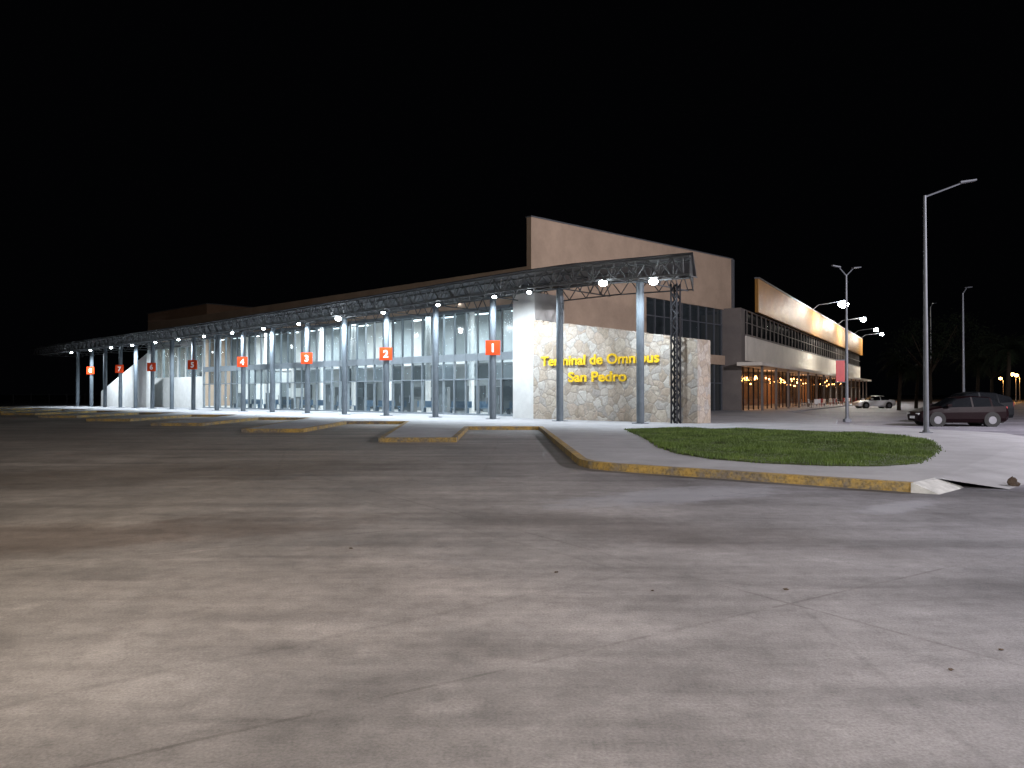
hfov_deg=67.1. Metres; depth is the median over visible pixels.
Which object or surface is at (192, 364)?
bay number sign
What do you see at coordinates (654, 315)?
end window frames
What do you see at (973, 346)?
tree
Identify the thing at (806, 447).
lawn
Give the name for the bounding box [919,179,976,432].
street lamp
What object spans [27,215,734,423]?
bus terminal
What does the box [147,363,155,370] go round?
bay number sign
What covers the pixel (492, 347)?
bay number sign
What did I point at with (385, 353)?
bay number sign
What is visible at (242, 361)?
bay number sign
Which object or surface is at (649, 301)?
end windows
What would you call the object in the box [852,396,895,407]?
parked car
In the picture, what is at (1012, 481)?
rock
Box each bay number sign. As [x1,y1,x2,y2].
[87,367,93,373]
[115,365,123,372]
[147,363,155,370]
[188,360,196,368]
[237,357,247,366]
[301,353,311,363]
[379,347,391,359]
[485,340,499,354]
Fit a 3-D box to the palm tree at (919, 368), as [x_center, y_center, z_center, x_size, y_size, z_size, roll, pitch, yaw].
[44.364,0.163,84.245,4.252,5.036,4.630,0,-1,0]
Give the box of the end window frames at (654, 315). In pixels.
[646,299,722,410]
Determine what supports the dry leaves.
on the ground at (204, 597)
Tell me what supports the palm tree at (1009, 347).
on the parking pavement
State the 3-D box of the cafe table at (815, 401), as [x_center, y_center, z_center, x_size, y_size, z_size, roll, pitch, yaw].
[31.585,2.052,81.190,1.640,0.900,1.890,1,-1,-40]
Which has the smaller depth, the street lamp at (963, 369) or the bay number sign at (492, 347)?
the bay number sign at (492, 347)
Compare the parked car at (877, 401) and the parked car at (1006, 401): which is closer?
the parked car at (1006, 401)
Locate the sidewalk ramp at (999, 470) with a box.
[938,430,1023,488]
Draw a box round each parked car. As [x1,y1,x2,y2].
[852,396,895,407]
[907,396,1008,426]
[921,392,1013,422]
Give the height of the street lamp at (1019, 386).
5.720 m
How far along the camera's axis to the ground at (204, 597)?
5.72 m
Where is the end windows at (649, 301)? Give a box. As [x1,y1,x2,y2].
[646,297,720,410]
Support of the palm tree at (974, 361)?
on the parking pavement
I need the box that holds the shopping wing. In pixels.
[722,277,883,411]
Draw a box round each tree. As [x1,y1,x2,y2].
[876,352,921,409]
[882,308,994,403]
[898,362,938,408]
[948,351,1002,391]
[949,329,1023,392]
[970,335,1023,396]
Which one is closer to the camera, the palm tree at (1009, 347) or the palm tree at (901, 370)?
the palm tree at (1009, 347)
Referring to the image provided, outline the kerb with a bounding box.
[0,407,911,491]
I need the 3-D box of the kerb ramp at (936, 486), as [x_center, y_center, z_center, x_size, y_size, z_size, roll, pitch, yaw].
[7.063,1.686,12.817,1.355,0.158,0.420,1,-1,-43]
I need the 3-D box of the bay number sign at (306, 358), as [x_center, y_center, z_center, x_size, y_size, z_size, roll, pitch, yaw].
[-15.265,-1.914,57.361,0.840,0.840,0.087,0,-1,0]
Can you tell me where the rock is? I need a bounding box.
[1007,476,1020,485]
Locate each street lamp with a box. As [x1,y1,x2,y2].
[831,265,860,421]
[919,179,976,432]
[930,303,934,358]
[962,287,970,391]
[1014,374,1020,401]
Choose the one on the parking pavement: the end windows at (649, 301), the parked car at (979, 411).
the parked car at (979, 411)
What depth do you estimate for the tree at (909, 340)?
65.84 m
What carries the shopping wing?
on the parking pavement
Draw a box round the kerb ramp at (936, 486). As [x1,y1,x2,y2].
[911,478,963,493]
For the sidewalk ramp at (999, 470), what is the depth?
15.33 m
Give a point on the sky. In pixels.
(156, 155)
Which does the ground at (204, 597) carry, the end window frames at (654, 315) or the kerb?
the kerb
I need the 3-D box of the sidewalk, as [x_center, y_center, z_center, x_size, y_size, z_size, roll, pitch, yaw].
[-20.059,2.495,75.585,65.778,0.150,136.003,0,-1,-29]
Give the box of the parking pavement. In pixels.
[793,399,1023,491]
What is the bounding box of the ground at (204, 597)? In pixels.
[0,395,1023,767]
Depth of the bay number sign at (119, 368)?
81.53 m
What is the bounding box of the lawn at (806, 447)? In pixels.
[624,426,945,466]
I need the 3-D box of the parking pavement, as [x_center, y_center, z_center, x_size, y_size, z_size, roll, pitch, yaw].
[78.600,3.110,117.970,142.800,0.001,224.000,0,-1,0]
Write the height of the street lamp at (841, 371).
8.910 m
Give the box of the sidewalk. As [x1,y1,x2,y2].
[0,403,1018,481]
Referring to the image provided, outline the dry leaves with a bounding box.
[349,495,1003,670]
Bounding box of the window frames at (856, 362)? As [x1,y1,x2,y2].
[745,313,859,366]
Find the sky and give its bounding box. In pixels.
[0,0,1023,394]
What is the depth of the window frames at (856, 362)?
91.27 m
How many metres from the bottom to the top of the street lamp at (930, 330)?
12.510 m
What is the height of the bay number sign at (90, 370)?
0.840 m

